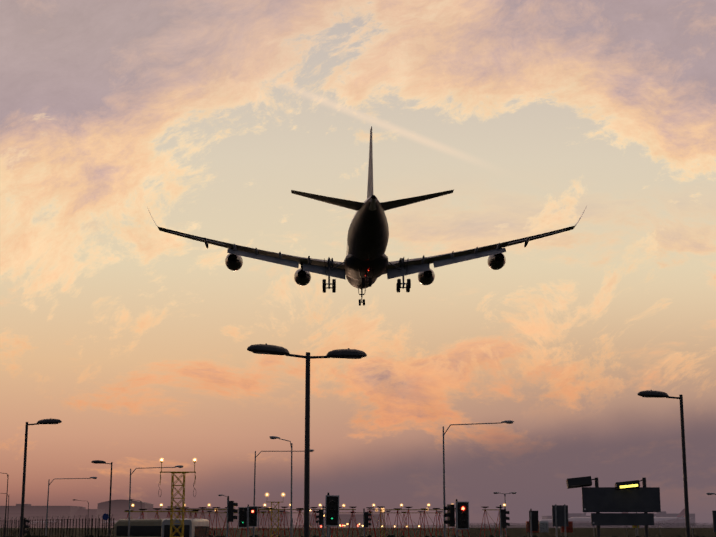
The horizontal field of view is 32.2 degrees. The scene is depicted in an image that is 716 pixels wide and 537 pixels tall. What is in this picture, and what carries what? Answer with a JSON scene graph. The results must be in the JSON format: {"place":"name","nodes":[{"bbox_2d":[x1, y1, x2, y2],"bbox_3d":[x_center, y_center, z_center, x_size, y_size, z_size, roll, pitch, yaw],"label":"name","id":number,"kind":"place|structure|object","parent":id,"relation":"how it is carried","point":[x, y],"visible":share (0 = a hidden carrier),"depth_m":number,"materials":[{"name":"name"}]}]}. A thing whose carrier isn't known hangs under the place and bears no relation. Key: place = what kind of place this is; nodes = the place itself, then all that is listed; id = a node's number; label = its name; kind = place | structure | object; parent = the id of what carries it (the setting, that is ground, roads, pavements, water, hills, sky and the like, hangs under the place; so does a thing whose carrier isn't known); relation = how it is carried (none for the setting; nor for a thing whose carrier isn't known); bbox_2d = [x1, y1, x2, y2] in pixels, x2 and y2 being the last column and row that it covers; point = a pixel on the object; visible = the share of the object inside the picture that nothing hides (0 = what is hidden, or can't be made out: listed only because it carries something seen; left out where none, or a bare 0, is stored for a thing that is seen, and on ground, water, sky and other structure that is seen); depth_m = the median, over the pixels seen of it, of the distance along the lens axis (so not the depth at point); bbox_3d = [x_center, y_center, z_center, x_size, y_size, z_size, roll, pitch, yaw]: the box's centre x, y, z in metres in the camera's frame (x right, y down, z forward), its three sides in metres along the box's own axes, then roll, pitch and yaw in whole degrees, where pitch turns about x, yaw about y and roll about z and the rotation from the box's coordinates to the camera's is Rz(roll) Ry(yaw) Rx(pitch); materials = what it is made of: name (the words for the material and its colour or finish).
{"place":"outdoors","nodes":[
{"label":"outdoors","id":0,"kind":"place"},
{"bbox_2d":[102,513,108,519],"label":"blue road sign","id":1,"kind":"object","parent":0,"point":[105,516],"visible":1,"depth_m":123.21,"materials":[{"name":"blue metal"}]},
{"bbox_2d":[161,519,214,536],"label":"white coach","id":2,"kind":"object","parent":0,"point":[196,527],"visible":0.85,"depth_m":92.89,"materials":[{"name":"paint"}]},
{"bbox_2d":[0,503,712,527],"bbox_3d":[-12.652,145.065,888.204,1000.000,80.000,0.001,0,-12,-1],"label":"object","id":3,"kind":"structure","parent":0,"point":[664,521],"depth_m":881.38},
{"bbox_2d":[0,528,715,536],"bbox_3d":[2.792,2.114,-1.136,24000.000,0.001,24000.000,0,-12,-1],"label":"ground","id":4,"kind":"structure","parent":0,"point":[300,531],"depth_m":368.78,"materials":[{"name":"black plant"}]},
{"bbox_2d":[1,493,8,536],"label":"street light","id":5,"kind":"object","parent":4,"relation":"on","point":[8,512],"visible":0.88,"depth_m":194.53,"materials":[{"name":"paint"}]},
{"bbox_2d":[3,473,8,536],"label":"street light","id":6,"kind":"object","parent":4,"relation":"on","point":[6,506],"visible":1,"depth_m":145.83,"materials":[{"name":"paint"}]},
{"bbox_2d":[23,518,29,534],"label":"traffic signal","id":7,"kind":"object","parent":4,"relation":"on","point":[25,526],"visible":0.54,"depth_m":77.18,"materials":[{"name":"black plastic"}]},
{"bbox_2d":[0,504,80,517],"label":"building","id":8,"kind":"structure","parent":4,"relation":"on","point":[30,511],"depth_m":1660.73,"materials":[{"name":"grey concrete"}]},
{"bbox_2d":[19,418,61,536],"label":"street light","id":9,"kind":"object","parent":4,"relation":"on","point":[50,421],"visible":1,"depth_m":72.04,"materials":[{"name":"paint"}]},
{"bbox_2d":[0,514,117,536],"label":"security fence","id":10,"kind":"object","parent":4,"relation":"on","point":[58,522],"visible":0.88,"depth_m":176.32,"materials":[{"name":"metal"}]},
{"bbox_2d":[45,477,96,535],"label":"street light","id":11,"kind":"object","parent":4,"relation":"on","point":[48,497],"visible":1,"depth_m":111.05,"materials":[{"name":"grey metal"}]},
{"bbox_2d":[73,499,88,533],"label":"street light","id":12,"kind":"object","parent":4,"relation":"on","point":[88,511],"visible":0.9,"depth_m":234.06,"materials":[{"name":"paint"}]},
{"bbox_2d":[77,507,103,517],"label":"building","id":13,"kind":"structure","parent":4,"relation":"on","point":[83,511],"depth_m":1710.72,"materials":[{"name":"grey"}]},
{"bbox_2d":[91,460,112,535],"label":"street light","id":14,"kind":"object","parent":4,"relation":"on","point":[99,462],"visible":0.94,"depth_m":124.99,"materials":[{"name":"paint"}]},
{"bbox_2d":[0,533,224,536],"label":"hedge","id":15,"kind":"object","parent":4,"relation":"on","point":[42,535],"visible":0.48,"depth_m":107.88,"materials":[{"name":"green plant"}]},
{"bbox_2d":[97,499,152,517],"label":"building","id":16,"kind":"structure","parent":4,"relation":"on","point":[119,507],"depth_m":1859.43,"materials":[{"name":"grey concrete"}]},
{"bbox_2d":[108,519,162,536],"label":"van","id":17,"kind":"object","parent":4,"relation":"on","point":[145,527],"visible":0.56,"depth_m":106.94,"materials":[{"name":"paint"}]},
{"bbox_2d":[124,504,199,518],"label":"approach lights","id":18,"kind":"object","parent":4,"relation":"on","point":[179,511],"visible":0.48,"depth_m":114.56,"materials":[{"name":"black metal"}]},
{"bbox_2d":[158,459,195,536],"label":"approach light mast","id":19,"kind":"object","parent":4,"relation":"on","point":[172,500],"visible":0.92,"depth_m":77.66,"materials":[{"name":"yellow metal"}]},
{"bbox_2d":[147,506,226,517],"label":"building","id":20,"kind":"structure","parent":4,"relation":"on","point":[222,513],"depth_m":1761.36,"materials":[{"name":"grey concrete"}]},
{"bbox_2d":[234,507,289,517],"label":"building","id":21,"kind":"structure","parent":4,"relation":"on","point":[287,515],"depth_m":2253.21,"materials":[{"name":"grey"}]},
{"bbox_2d":[181,504,358,536],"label":"approach lights","id":22,"kind":"object","parent":4,"relation":"on","point":[258,509],"visible":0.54,"depth_m":128.34,"materials":[{"name":"black metal"}]},
{"bbox_2d":[266,494,283,536],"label":"approach light mast","id":23,"kind":"object","parent":4,"relation":"on","point":[277,528],"visible":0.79,"depth_m":137.23,"materials":[{"name":"metal"}]},
{"bbox_2d":[258,518,311,536],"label":"razor wire fence","id":24,"kind":"object","parent":4,"relation":"on","point":[279,524],"visible":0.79,"depth_m":108.78,"materials":[{"name":"grey metal"}]},
{"bbox_2d":[189,510,461,536],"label":"approach light row","id":25,"kind":"object","parent":4,"relation":"on","point":[263,512],"visible":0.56,"depth_m":160.84,"materials":[{"name":"black metal"}]},
{"bbox_2d":[309,513,381,517],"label":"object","id":26,"kind":"structure","parent":4,"relation":"on","point":[350,516],"depth_m":2549.13,"materials":[{"name":"grey"}]},
{"bbox_2d":[380,510,384,536],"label":"approach light mast","id":27,"kind":"object","parent":4,"relation":"on","point":[381,520],"visible":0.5,"depth_m":165.67,"materials":[{"name":"metal"}]},
{"bbox_2d":[365,505,468,536],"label":"approach light row","id":28,"kind":"object","parent":4,"relation":"on","point":[408,512],"visible":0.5,"depth_m":128.72,"materials":[{"name":"black metal"}]},
{"bbox_2d":[250,534,705,536],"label":"hedge","id":29,"kind":"object","parent":4,"relation":"on","point":[535,535],"visible":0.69,"depth_m":108.79,"materials":[{"name":"green plant"}]},
{"bbox_2d":[479,504,506,536],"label":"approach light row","id":30,"kind":"object","parent":4,"relation":"on","point":[491,518],"visible":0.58,"depth_m":128.75,"materials":[{"name":"black metal"}]},
{"bbox_2d":[499,505,509,536],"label":"traffic signal","id":31,"kind":"object","parent":4,"relation":"on","point":[503,519],"visible":1,"depth_m":70.85,"materials":[{"name":"black plastic"}]},
{"bbox_2d":[493,492,516,535],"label":"street light","id":32,"kind":"object","parent":4,"relation":"on","point":[505,502],"visible":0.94,"depth_m":137.32,"materials":[{"name":"grey metal"}]},
{"bbox_2d":[529,509,538,536],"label":"traffic signal","id":33,"kind":"object","parent":4,"relation":"on","point":[533,521],"visible":1,"depth_m":81.81,"materials":[{"name":"black plastic"}]},
{"bbox_2d":[552,504,568,536],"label":"road sign back","id":34,"kind":"object","parent":4,"relation":"on","point":[559,515],"visible":1,"depth_m":63.16,"materials":[{"name":"metal"}]},
{"bbox_2d":[463,523,714,536],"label":"perimeter fence","id":35,"kind":"object","parent":4,"relation":"on","point":[567,528],"visible":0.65,"depth_m":225.06,"materials":[{"name":"black metal"}]},
{"bbox_2d":[566,476,660,536],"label":"billboard","id":36,"kind":"object","parent":4,"relation":"on","point":[629,496],"visible":1,"depth_m":48.44,"materials":[{"name":"paint"}]},
{"bbox_2d":[637,390,689,536],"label":"street light","id":37,"kind":"object","parent":4,"relation":"on","point":[652,394],"visible":1,"depth_m":57.04,"materials":[{"name":"paint"}]},
{"bbox_2d":[654,511,692,517],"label":"parked airliner","id":38,"kind":"object","parent":4,"relation":"on","point":[672,517],"depth_m":1229.99,"materials":[{"name":"white paint"}]},
{"bbox_2d":[677,509,684,516],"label":"airliner fin livery","id":39,"kind":"object","parent":38,"relation":"attached to","point":[682,513],"depth_m":1234.81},
{"bbox_2d":[712,511,715,531],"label":"road sign back","id":40,"kind":"object","parent":4,"relation":"on","point":[714,520],"visible":1,"depth_m":58.35,"materials":[{"name":"metal"}]},
{"bbox_2d":[0,0,715,517],"label":"sky","id":41,"kind":"structure","parent":0,"point":[206,116],"materials":[{"name":"orange"}]},
{"bbox_2d":[147,126,586,305],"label":"airliner","id":42,"kind":"object","parent":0,"point":[366,263],"visible":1,"depth_m":176.09,"materials":[{"name":"white paint"}]},
{"bbox_2d":[526,521,572,531],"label":"blast fence boxes","id":43,"kind":"object","parent":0,"point":[546,522],"visible":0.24,"depth_m":371.63,"materials":[{"name":"white"}]},
{"bbox_2d":[542,513,590,517],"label":"pier","id":44,"kind":"structure","parent":0,"point":[570,515],"depth_m":1484.82,"materials":[{"name":"grey"}]},
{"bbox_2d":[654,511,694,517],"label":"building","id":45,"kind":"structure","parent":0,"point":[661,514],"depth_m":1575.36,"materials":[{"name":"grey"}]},
{"label":"road asphalt","id":46,"kind":"structure","parent":0,"visible":0},
{"bbox_2d":[128,465,182,536],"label":"street light","id":47,"kind":"object","parent":46,"relation":"on","point":[179,466],"visible":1,"depth_m":97.42,"materials":[{"name":"grey metal"}]},
{"bbox_2d":[226,496,237,536],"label":"traffic signal","id":48,"kind":"object","parent":46,"relation":"on","point":[231,511],"visible":1,"depth_m":63.82,"materials":[{"name":"black plastic"}]},
{"bbox_2d":[238,504,257,536],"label":"traffic light","id":49,"kind":"object","parent":46,"relation":"on","point":[247,517],"visible":0.94,"depth_m":81.31,"materials":[{"name":"black plastic"}]},
{"bbox_2d":[270,436,292,536],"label":"street light","id":50,"kind":"object","parent":46,"relation":"on","point":[273,437],"visible":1,"depth_m":83.78,"materials":[{"name":"grey metal"}]},
{"bbox_2d":[253,449,313,536],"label":"street light","id":51,"kind":"object","parent":46,"relation":"on","point":[311,450],"visible":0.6,"depth_m":97.98,"materials":[{"name":"grey metal"}]},
{"bbox_2d":[247,343,366,536],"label":"street light","id":52,"kind":"object","parent":46,"relation":"on","point":[348,353],"visible":1,"depth_m":41.95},
{"bbox_2d":[316,506,323,536],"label":"traffic signal","id":53,"kind":"object","parent":46,"relation":"on","point":[320,516],"visible":1,"depth_m":86.37,"materials":[{"name":"black plastic"}]},
{"bbox_2d":[325,493,338,536],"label":"traffic signal","id":54,"kind":"object","parent":46,"relation":"on","point":[331,510],"visible":1,"depth_m":53.99,"materials":[{"name":"black plastic"}]},
{"bbox_2d":[363,508,370,536],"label":"traffic signal","id":55,"kind":"object","parent":46,"relation":"on","point":[365,519],"visible":1,"depth_m":86.42,"materials":[{"name":"black plastic"}]},
{"bbox_2d":[444,499,468,536],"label":"traffic signal","id":56,"kind":"object","parent":46,"relation":"on","point":[462,515],"visible":0.98,"depth_m":60.08,"materials":[{"name":"black plastic"}]},
{"bbox_2d":[443,420,513,536],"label":"street light","id":57,"kind":"object","parent":46,"relation":"on","point":[505,421],"visible":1,"depth_m":73.56,"materials":[{"name":"grey metal"}]}
]}

